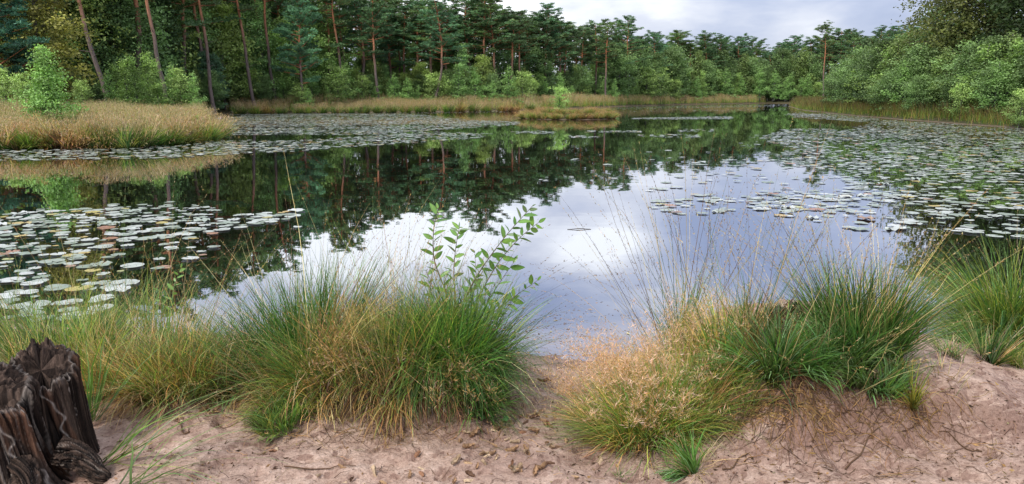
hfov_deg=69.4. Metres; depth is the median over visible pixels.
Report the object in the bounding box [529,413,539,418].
dead leaf
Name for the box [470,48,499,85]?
understorey tree
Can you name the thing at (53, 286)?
lily pad
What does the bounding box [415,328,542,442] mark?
grass tussock
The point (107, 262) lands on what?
lily pad
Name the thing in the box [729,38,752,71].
pine tree
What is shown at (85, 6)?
understorey tree
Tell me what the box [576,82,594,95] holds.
birch sapling
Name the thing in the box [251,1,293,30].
pine tree
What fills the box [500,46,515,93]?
understorey tree
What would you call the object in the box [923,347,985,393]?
grass tuft
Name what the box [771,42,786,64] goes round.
pine tree
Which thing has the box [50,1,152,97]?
understorey tree
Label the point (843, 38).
pine tree
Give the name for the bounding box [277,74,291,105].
birch sapling
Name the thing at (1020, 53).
birch sapling
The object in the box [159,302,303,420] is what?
grass tussock
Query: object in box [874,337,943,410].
grass tuft
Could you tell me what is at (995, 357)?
rush clump
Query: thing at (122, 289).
lily pad
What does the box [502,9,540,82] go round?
pine tree
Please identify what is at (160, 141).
grass tussock
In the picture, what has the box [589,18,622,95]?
pine tree
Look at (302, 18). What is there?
pine tree
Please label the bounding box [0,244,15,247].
lily pad
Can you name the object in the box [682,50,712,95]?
broadleaf bush
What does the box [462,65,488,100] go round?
birch sapling
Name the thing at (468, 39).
pine tree
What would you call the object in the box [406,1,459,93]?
pine tree
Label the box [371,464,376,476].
dead leaf
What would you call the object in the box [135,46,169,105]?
birch sapling
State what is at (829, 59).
pine tree
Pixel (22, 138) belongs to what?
grass tussock
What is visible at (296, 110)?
grass tussock
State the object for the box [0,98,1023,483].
ground
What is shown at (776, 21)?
sky
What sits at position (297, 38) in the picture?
understorey tree
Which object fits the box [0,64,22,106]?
birch sapling
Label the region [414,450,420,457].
dead leaf
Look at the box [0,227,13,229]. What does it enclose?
lily pad
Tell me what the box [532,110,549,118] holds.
grass tussock
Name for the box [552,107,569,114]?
grass tussock
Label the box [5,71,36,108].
birch sapling
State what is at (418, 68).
understorey tree
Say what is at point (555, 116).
grass tussock
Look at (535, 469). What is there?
dead leaf
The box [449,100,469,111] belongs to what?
grass tussock
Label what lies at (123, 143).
grass tussock
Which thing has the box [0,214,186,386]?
grass tussock
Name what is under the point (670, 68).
broadleaf bush
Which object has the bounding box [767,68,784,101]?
birch sapling
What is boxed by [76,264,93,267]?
lily pad
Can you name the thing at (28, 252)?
lily pad
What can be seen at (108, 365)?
grass tussock
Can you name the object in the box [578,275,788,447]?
grass tussock
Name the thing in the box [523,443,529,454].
dead leaf
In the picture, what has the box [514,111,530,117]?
grass tussock
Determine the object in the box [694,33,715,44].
pine tree
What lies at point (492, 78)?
broadleaf bush
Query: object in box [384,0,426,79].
pine tree
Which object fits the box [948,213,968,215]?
lily pad
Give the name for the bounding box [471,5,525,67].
pine tree
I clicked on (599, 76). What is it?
broadleaf bush
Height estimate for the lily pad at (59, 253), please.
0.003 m
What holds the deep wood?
on the ground at (994, 412)
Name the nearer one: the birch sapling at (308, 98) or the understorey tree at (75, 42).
the understorey tree at (75, 42)
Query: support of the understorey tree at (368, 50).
on the ground at (994, 412)
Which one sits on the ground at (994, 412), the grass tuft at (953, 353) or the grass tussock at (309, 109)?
the grass tuft at (953, 353)
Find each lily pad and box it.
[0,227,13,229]
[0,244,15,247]
[0,277,25,282]
[0,292,18,298]
[0,298,19,302]
[1,233,19,235]
[6,289,22,293]
[6,303,31,308]
[12,221,31,224]
[14,269,30,271]
[16,300,50,307]
[18,250,41,254]
[18,289,38,293]
[19,271,32,274]
[20,281,43,284]
[26,216,44,218]
[29,218,46,220]
[32,274,49,277]
[32,278,48,281]
[38,258,64,262]
[44,284,70,290]
[45,284,64,287]
[48,261,65,264]
[50,252,66,254]
[52,300,72,304]
[56,231,70,233]
[59,299,82,303]
[59,307,78,311]
[63,261,80,264]
[64,285,92,290]
[67,213,84,215]
[72,249,90,252]
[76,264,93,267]
[81,237,98,240]
[84,269,100,271]
[88,304,113,309]
[90,261,112,265]
[91,294,113,300]
[93,244,112,247]
[96,280,116,284]
[98,226,114,228]
[104,232,118,234]
[105,285,130,291]
[108,213,123,215]
[111,253,125,255]
[111,279,139,284]
[116,236,137,240]
[120,219,136,222]
[120,262,143,267]
[134,230,149,232]
[136,236,156,239]
[167,233,182,235]
[181,256,198,258]
[193,218,209,221]
[216,221,232,223]
[252,218,266,221]
[284,214,300,217]
[287,208,304,211]
[781,205,796,208]
[851,227,869,229]
[857,216,874,219]
[885,225,906,230]
[906,221,921,224]
[935,207,950,209]
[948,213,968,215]
[955,201,970,203]
[962,230,983,232]
[987,214,1001,216]
[992,230,1010,233]
[1005,227,1023,230]
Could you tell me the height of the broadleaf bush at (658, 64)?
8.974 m
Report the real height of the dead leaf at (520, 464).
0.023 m
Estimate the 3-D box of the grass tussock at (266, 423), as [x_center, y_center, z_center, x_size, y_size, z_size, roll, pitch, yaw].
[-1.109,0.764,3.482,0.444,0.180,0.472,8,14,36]
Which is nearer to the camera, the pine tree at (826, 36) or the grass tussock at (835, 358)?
the grass tussock at (835, 358)
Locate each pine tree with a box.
[0,0,49,101]
[43,0,73,12]
[74,0,107,97]
[133,0,154,81]
[145,0,168,102]
[150,5,192,69]
[160,0,244,95]
[175,0,222,114]
[192,5,217,110]
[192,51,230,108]
[209,0,260,35]
[222,0,258,106]
[239,0,317,77]
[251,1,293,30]
[258,0,277,102]
[269,0,326,106]
[302,0,366,87]
[309,0,353,71]
[328,0,353,89]
[330,3,356,33]
[332,0,391,95]
[341,0,390,71]
[345,0,397,98]
[346,3,380,74]
[370,0,410,83]
[371,7,406,82]
[373,0,413,77]
[381,0,417,83]
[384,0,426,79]
[392,0,451,65]
[402,0,436,60]
[402,25,428,75]
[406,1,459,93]
[415,4,469,71]
[416,0,468,97]
[437,14,474,85]
[440,0,494,88]
[447,0,520,78]
[449,13,488,61]
[461,2,489,63]
[467,0,514,86]
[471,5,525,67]
[476,2,508,61]
[488,10,539,91]
[489,14,538,90]
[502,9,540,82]
[502,14,532,69]
[509,26,546,63]
[510,19,551,73]
[521,9,575,73]
[530,2,570,78]
[532,15,563,76]
[551,17,579,85]
[552,44,574,74]
[558,21,583,74]
[565,28,592,67]
[569,24,598,66]
[569,27,598,75]
[577,27,605,67]
[578,19,614,94]
[580,37,611,72]
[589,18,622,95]
[604,37,629,81]
[608,15,653,89]
[608,22,636,65]
[628,36,653,66]
[629,37,655,65]
[641,33,672,72]
[644,30,668,54]
[664,29,699,60]
[664,33,694,58]
[679,40,705,66]
[691,30,725,91]
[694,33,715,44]
[708,37,732,68]
[709,33,735,60]
[724,41,737,65]
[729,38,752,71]
[732,33,757,59]
[737,51,758,76]
[746,36,770,60]
[747,45,771,70]
[759,52,780,99]
[767,49,781,100]
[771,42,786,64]
[783,34,809,93]
[787,47,799,100]
[797,36,827,69]
[808,35,833,80]
[812,45,831,80]
[813,20,838,94]
[818,43,842,74]
[821,28,850,65]
[825,33,845,69]
[831,30,864,70]
[836,35,864,67]
[836,40,861,67]
[837,27,858,56]
[851,39,873,57]
[853,25,893,57]
[853,35,878,56]
[884,25,912,39]
[906,23,926,43]
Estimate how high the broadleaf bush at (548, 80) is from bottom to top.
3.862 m
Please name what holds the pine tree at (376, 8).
on the ground at (994, 412)
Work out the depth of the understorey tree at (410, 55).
93.98 m
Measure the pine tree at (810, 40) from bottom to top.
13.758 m
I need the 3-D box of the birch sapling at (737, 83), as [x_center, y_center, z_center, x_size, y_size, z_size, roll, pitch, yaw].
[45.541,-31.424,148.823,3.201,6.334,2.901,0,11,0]
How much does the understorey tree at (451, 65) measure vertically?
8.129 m
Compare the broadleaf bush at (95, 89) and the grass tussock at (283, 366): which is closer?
the grass tussock at (283, 366)
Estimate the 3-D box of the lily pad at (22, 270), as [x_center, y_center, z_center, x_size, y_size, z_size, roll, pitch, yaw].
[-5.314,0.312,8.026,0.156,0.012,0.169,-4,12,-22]
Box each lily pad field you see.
[0,104,1023,321]
[4,112,1023,266]
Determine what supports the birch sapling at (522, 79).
on the ground at (994, 412)
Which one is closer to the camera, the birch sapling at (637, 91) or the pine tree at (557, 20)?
the pine tree at (557, 20)
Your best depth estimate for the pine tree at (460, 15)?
92.63 m
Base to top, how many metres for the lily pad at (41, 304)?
0.006 m
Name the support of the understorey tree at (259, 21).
on the ground at (994, 412)
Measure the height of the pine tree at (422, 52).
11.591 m
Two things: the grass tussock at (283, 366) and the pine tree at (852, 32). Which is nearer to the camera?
the grass tussock at (283, 366)
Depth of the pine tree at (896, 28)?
114.02 m
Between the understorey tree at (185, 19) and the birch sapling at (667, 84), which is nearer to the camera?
the understorey tree at (185, 19)
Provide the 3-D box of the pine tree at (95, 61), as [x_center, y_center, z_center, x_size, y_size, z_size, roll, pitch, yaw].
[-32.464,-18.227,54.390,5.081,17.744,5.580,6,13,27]
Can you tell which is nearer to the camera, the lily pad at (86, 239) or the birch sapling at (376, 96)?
the lily pad at (86, 239)
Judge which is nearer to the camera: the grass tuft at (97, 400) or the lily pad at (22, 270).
the grass tuft at (97, 400)
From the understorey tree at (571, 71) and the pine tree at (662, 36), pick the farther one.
the pine tree at (662, 36)
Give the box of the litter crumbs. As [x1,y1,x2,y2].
[19,299,1023,483]
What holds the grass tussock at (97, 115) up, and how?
on the ground at (994, 412)
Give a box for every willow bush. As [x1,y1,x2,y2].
[816,71,846,104]
[820,58,857,102]
[827,43,881,104]
[846,35,901,102]
[854,36,913,102]
[859,68,903,111]
[876,40,959,107]
[898,48,951,100]
[900,73,940,109]
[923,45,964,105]
[924,38,990,107]
[934,74,971,112]
[954,32,1018,105]
[964,59,1023,110]
[970,31,1022,107]
[986,41,1023,106]
[1003,51,1023,105]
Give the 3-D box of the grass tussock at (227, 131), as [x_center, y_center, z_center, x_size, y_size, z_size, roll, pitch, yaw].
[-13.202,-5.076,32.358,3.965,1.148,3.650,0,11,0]
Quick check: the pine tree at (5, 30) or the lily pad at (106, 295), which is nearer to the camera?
the lily pad at (106, 295)
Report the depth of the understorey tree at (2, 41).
54.30 m
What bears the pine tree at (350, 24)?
on the ground at (994, 412)
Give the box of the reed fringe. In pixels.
[789,95,1023,127]
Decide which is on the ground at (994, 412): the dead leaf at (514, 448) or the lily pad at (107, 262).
the dead leaf at (514, 448)
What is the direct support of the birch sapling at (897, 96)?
on the ground at (994, 412)
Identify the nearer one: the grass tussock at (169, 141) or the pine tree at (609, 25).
the grass tussock at (169, 141)
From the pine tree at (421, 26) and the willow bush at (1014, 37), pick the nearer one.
the willow bush at (1014, 37)
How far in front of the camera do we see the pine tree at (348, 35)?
85.61 m
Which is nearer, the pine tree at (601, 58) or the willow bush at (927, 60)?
the willow bush at (927, 60)
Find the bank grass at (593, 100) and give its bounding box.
[223,92,765,111]
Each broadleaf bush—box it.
[77,70,111,102]
[186,70,210,107]
[198,70,232,110]
[227,74,249,104]
[251,74,277,108]
[281,83,290,102]
[290,78,310,100]
[319,79,330,94]
[364,72,384,99]
[383,79,401,97]
[410,74,428,98]
[439,68,459,100]
[460,68,478,95]
[479,71,504,96]
[537,77,554,94]
[559,73,575,91]
[570,64,595,99]
[589,66,611,94]
[599,40,645,97]
[626,43,665,98]
[641,51,670,96]
[661,48,684,96]
[663,43,696,94]
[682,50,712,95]
[689,59,721,96]
[707,48,738,93]
[724,59,744,93]
[737,53,757,96]
[740,54,769,94]
[750,58,775,97]
[767,46,798,100]
[779,54,801,100]
[793,46,820,96]
[798,51,829,96]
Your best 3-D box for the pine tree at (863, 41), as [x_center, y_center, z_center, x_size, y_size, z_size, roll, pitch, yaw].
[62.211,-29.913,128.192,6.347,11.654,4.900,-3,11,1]
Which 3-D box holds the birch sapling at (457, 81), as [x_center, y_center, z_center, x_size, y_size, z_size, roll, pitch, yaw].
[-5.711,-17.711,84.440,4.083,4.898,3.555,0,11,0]
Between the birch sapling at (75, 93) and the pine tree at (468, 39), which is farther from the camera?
the pine tree at (468, 39)
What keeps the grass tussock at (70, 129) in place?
on the ground at (994, 412)
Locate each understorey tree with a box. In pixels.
[0,0,88,99]
[6,0,81,97]
[28,0,93,101]
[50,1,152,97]
[55,0,141,96]
[70,0,170,97]
[108,0,155,88]
[129,0,197,92]
[140,0,220,94]
[142,0,203,93]
[160,2,241,88]
[172,0,213,91]
[185,0,233,103]
[189,0,264,109]
[219,0,266,94]
[220,4,293,95]
[238,0,291,97]
[249,14,307,98]
[256,0,281,97]
[277,0,322,93]
[285,0,344,97]
[313,0,344,88]
[317,13,367,94]
[348,66,371,96]
[350,34,369,72]
[359,27,387,94]
[363,61,389,96]
[376,40,401,77]
[380,64,391,96]
[384,57,410,92]
[393,73,411,97]
[394,52,407,76]
[396,47,428,83]
[401,60,433,97]
[407,46,453,95]
[426,49,460,78]
[449,43,474,94]
[455,41,474,84]
[469,54,498,95]
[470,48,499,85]
[489,49,505,92]
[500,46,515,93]
[507,63,525,93]
[521,46,555,94]
[533,71,545,96]
[543,47,565,94]
[551,70,566,93]
[566,62,576,86]
[566,65,578,87]
[586,68,602,94]
[587,53,598,70]
[601,66,616,93]
[879,28,923,59]
[903,4,961,75]
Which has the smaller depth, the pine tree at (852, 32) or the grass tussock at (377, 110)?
the grass tussock at (377, 110)
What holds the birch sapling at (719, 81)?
on the ground at (994, 412)
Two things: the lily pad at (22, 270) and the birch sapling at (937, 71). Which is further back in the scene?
the birch sapling at (937, 71)
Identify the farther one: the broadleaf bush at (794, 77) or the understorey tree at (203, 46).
the broadleaf bush at (794, 77)
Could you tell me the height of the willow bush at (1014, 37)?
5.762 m
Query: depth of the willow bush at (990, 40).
48.55 m
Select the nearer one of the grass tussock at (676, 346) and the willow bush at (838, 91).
the grass tussock at (676, 346)
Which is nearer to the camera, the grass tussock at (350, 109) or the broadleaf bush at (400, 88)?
the grass tussock at (350, 109)
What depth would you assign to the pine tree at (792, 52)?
158.15 m
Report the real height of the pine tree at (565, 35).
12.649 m
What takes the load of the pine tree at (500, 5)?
on the ground at (994, 412)
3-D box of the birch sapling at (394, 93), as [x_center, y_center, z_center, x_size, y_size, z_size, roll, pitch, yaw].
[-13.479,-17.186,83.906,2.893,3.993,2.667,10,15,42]
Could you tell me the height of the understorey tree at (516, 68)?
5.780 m
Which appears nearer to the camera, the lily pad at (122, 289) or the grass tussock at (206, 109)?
the lily pad at (122, 289)
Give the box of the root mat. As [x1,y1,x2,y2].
[603,363,1023,483]
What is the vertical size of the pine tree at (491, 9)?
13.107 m
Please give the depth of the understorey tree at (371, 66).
88.21 m
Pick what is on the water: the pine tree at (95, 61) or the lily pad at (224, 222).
the lily pad at (224, 222)
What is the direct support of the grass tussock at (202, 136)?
on the ground at (994, 412)
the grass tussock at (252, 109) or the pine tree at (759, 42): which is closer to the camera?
the grass tussock at (252, 109)
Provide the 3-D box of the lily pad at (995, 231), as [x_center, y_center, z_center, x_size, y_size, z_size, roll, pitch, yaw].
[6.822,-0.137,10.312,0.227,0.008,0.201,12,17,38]
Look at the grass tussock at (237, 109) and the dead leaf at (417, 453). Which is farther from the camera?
the grass tussock at (237, 109)
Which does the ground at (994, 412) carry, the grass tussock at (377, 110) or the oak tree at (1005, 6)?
the oak tree at (1005, 6)
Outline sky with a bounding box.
[344,0,1023,82]
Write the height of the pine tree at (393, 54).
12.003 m
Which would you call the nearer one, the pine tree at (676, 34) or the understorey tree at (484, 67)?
the understorey tree at (484, 67)
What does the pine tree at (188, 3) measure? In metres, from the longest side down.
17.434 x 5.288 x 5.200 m
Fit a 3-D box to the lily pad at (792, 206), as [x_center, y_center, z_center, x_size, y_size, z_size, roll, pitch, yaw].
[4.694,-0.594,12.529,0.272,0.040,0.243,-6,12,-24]
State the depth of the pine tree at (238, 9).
71.91 m
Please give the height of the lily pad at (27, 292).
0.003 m
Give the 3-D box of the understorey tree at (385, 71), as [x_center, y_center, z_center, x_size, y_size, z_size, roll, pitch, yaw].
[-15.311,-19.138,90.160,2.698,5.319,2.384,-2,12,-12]
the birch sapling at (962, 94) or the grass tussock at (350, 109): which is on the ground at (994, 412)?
the birch sapling at (962, 94)
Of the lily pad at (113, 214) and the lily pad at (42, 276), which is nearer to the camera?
the lily pad at (42, 276)
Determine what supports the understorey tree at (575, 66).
on the ground at (994, 412)
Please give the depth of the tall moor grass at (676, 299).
4.21 m
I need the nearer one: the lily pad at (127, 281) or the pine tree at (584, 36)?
the lily pad at (127, 281)
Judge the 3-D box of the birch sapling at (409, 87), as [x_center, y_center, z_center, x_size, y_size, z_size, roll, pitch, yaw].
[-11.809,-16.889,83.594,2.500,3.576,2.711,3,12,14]
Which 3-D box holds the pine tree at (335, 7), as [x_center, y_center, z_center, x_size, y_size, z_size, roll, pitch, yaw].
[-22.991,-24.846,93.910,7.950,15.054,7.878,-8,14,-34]
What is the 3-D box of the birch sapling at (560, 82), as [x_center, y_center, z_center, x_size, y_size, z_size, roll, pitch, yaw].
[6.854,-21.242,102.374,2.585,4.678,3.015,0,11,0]
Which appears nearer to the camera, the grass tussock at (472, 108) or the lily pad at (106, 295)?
the lily pad at (106, 295)
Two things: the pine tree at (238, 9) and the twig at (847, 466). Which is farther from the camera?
the pine tree at (238, 9)
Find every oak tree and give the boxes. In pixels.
[0,0,105,104]
[881,0,1023,75]
[938,0,1023,72]
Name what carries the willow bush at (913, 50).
on the ground at (994, 412)
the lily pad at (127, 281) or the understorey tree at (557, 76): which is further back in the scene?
the understorey tree at (557, 76)
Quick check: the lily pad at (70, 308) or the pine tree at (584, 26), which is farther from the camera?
the pine tree at (584, 26)
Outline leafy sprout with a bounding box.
[153,263,185,326]
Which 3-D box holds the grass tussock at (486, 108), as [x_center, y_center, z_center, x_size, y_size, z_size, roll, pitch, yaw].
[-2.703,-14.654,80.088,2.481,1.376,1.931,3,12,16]
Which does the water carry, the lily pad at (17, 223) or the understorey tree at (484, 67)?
the lily pad at (17, 223)
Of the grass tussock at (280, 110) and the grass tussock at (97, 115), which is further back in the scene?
the grass tussock at (280, 110)
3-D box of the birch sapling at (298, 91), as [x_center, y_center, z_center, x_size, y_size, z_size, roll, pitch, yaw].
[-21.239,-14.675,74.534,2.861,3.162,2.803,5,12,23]
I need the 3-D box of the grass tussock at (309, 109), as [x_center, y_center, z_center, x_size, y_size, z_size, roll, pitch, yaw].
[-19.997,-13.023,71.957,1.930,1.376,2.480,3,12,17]
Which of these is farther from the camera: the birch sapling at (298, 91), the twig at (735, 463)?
the birch sapling at (298, 91)
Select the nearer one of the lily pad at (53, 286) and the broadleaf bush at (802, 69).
the lily pad at (53, 286)
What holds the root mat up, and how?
on the ground at (994, 412)
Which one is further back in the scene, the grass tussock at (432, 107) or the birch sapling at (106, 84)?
the grass tussock at (432, 107)
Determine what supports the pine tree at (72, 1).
on the ground at (994, 412)
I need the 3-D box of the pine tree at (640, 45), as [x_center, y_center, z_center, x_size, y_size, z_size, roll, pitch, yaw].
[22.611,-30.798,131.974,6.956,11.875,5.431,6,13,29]
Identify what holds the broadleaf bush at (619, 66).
on the ground at (994, 412)
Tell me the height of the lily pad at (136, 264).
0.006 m
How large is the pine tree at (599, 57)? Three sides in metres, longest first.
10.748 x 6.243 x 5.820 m
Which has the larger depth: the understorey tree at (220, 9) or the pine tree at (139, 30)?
the understorey tree at (220, 9)
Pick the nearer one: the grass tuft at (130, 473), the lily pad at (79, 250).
the grass tuft at (130, 473)
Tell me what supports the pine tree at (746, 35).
on the ground at (994, 412)
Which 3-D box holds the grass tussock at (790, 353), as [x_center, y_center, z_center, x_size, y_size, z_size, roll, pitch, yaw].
[1.276,0.241,3.473,1.033,0.981,1.213,-3,12,-15]
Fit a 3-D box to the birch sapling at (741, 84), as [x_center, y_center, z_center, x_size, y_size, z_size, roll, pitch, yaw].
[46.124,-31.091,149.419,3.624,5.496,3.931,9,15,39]
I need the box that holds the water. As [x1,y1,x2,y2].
[0,103,1023,365]
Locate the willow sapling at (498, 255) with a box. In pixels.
[419,202,545,325]
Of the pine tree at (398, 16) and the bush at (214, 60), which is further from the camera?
the pine tree at (398, 16)
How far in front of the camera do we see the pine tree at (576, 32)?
107.60 m
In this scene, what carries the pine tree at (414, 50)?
on the ground at (994, 412)
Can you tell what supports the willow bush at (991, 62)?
on the ground at (994, 412)
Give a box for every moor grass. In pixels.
[0,97,217,135]
[507,132,826,366]
[580,118,915,373]
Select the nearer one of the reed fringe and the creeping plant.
the creeping plant
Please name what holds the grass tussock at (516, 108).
in the water
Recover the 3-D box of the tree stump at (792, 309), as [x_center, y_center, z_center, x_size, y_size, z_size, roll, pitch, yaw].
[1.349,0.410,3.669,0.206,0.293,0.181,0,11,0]
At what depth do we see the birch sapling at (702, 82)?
138.34 m
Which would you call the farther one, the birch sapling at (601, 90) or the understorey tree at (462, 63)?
the birch sapling at (601, 90)
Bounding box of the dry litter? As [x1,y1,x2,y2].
[98,393,606,482]
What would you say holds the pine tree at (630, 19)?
on the ground at (994, 412)
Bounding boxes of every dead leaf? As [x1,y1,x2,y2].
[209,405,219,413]
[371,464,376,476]
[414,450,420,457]
[451,454,460,464]
[462,443,474,447]
[465,470,475,476]
[469,426,479,436]
[504,445,518,451]
[512,462,522,471]
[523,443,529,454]
[528,427,539,431]
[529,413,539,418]
[533,464,537,475]
[537,377,549,381]
[538,461,546,468]
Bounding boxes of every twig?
[284,465,355,469]
[722,452,749,469]
[845,425,882,468]
[939,431,981,451]
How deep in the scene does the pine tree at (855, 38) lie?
141.82 m
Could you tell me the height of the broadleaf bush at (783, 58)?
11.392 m
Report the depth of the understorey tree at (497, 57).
94.15 m
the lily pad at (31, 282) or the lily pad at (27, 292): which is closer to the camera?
the lily pad at (27, 292)
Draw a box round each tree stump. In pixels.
[0,337,111,483]
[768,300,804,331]
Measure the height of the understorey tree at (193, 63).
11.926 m
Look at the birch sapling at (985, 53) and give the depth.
48.59 m
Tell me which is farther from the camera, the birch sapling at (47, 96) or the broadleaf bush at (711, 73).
the broadleaf bush at (711, 73)
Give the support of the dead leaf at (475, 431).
on the ground at (994, 412)
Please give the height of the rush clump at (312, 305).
1.309 m
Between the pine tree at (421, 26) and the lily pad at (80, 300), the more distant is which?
the pine tree at (421, 26)
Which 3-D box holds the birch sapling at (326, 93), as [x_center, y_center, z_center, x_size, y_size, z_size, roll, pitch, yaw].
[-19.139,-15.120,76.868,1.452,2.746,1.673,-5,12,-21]
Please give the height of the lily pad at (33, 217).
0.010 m
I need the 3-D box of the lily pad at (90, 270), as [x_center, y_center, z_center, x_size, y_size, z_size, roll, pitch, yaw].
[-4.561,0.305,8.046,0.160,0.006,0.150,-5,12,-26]
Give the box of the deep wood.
[218,5,999,101]
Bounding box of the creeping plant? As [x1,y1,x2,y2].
[463,408,508,420]
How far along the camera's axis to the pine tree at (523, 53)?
110.59 m
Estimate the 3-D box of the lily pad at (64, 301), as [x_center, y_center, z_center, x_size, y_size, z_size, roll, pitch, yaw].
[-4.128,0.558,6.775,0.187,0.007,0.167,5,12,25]
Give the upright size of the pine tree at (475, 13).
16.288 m
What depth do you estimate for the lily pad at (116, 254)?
8.83 m
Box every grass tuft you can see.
[62,309,167,421]
[102,374,287,477]
[119,412,284,483]
[610,459,632,480]
[646,424,738,483]
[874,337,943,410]
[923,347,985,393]
[927,328,975,362]
[985,330,1023,369]
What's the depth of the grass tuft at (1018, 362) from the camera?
4.20 m
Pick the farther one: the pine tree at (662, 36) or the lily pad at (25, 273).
the pine tree at (662, 36)
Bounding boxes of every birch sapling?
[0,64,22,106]
[2,44,89,127]
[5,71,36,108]
[70,78,96,104]
[96,69,119,104]
[106,58,124,100]
[109,57,142,104]
[123,50,151,103]
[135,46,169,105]
[144,56,174,107]
[161,62,184,106]
[163,64,204,106]
[181,71,206,106]
[248,75,272,104]
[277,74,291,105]
[287,80,313,106]
[300,89,315,110]
[304,71,322,102]
[321,65,357,103]
[322,85,333,105]
[331,62,360,98]
[349,74,370,101]
[369,84,384,99]
[384,72,402,101]
[398,77,416,100]
[412,85,424,100]
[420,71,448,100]
[432,73,455,99]
[447,65,477,102]
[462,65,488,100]
[485,81,499,100]
[496,65,522,102]
[506,69,535,99]
[523,77,541,97]
[539,81,552,97]
[546,84,570,110]
[553,72,568,96]
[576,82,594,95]
[595,77,612,97]
[607,78,620,101]
[618,82,628,99]
[630,77,640,97]
[633,66,664,97]
[654,67,673,100]
[664,79,685,100]
[665,75,671,97]
[682,70,694,96]
[690,75,702,99]
[699,70,709,98]
[714,67,739,97]
[714,69,728,96]
[730,72,743,95]
[736,75,747,98]
[747,68,768,101]
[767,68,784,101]
[779,76,792,99]
[783,72,797,101]
[793,77,810,96]
[800,74,814,96]
[809,81,824,96]
[843,69,873,104]
[863,41,897,103]
[880,60,919,109]
[923,58,945,105]
[942,82,981,118]
[948,38,1002,106]
[967,58,1023,113]
[988,30,1023,106]
[1000,87,1023,127]
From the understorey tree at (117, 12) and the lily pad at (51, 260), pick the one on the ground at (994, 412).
the understorey tree at (117, 12)
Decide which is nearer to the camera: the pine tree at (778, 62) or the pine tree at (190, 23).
the pine tree at (190, 23)
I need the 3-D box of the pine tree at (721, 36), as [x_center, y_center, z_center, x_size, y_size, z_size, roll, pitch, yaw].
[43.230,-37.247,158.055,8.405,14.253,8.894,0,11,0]
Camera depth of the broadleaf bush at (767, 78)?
153.60 m
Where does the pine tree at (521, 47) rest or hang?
on the ground at (994, 412)
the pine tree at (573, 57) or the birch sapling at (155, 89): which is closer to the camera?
the birch sapling at (155, 89)
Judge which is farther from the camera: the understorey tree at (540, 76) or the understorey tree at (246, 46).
the understorey tree at (540, 76)
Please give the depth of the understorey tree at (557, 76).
112.91 m
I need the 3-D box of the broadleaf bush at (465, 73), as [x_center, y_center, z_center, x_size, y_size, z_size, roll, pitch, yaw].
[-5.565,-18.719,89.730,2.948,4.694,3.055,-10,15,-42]
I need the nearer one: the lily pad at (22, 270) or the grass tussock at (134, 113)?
the lily pad at (22, 270)
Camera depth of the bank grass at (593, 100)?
89.76 m
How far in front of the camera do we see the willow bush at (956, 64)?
50.94 m
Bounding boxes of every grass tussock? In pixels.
[0,114,60,149]
[0,114,63,148]
[0,118,93,148]
[0,169,325,376]
[0,198,251,346]
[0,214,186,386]
[1,229,339,436]
[2,110,120,149]
[4,242,258,427]
[11,108,101,121]
[47,116,110,148]
[60,110,137,148]
[72,110,124,127]
[81,113,174,148]
[94,105,168,127]
[102,111,181,146]
[119,114,208,144]
[122,104,205,119]
[130,106,231,122]
[147,111,203,145]
[157,111,221,142]
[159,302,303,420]
[162,109,238,141]
[166,111,253,126]
[183,115,250,137]
[213,164,575,446]
[218,322,395,436]
[226,101,247,113]
[232,383,325,442]
[245,101,267,113]
[256,103,274,113]
[269,103,288,113]
[271,267,551,444]
[290,102,306,113]
[298,102,316,113]
[311,102,334,113]
[321,228,659,438]
[328,102,347,112]
[341,103,359,112]
[355,101,376,112]
[370,102,389,112]
[380,100,399,112]
[398,101,413,112]
[412,103,426,111]
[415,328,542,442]
[424,100,437,111]
[436,100,456,111]
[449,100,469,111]
[467,101,483,111]
[480,102,494,111]
[496,102,509,110]
[504,102,523,110]
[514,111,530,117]
[519,99,543,110]
[521,290,788,482]
[525,113,536,118]
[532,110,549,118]
[535,105,554,114]
[547,112,565,118]
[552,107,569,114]
[563,113,581,118]
[569,108,587,113]
[574,110,598,118]
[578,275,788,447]
[581,106,597,114]
[590,110,606,117]
[599,106,614,111]
[603,108,617,118]
[649,195,932,429]
[651,166,1023,404]
[656,163,990,377]
[662,319,806,429]
[833,346,931,406]
[878,195,1023,368]
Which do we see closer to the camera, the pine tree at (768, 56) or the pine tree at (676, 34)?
the pine tree at (676, 34)
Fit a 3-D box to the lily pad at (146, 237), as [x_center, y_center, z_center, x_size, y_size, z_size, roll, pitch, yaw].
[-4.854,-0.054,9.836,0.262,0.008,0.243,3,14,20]
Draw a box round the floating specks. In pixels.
[508,307,646,346]
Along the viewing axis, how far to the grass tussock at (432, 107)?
76.70 m
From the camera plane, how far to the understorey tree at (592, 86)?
115.98 m
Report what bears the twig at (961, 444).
on the ground at (994, 412)
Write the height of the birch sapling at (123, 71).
4.238 m
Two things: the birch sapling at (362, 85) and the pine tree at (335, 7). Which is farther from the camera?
the pine tree at (335, 7)
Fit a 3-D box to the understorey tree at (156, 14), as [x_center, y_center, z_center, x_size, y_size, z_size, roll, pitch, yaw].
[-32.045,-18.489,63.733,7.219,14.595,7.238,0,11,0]
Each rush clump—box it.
[137,151,533,434]
[938,305,1023,365]
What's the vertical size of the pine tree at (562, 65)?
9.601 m
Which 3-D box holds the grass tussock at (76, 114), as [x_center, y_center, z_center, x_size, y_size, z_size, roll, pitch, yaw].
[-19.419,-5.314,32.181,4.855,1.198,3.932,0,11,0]
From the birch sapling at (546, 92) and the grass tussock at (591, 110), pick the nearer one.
the grass tussock at (591, 110)
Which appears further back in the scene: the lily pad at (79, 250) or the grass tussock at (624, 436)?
the lily pad at (79, 250)
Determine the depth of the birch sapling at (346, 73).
80.97 m
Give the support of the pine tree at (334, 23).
on the ground at (994, 412)
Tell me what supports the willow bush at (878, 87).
on the ground at (994, 412)

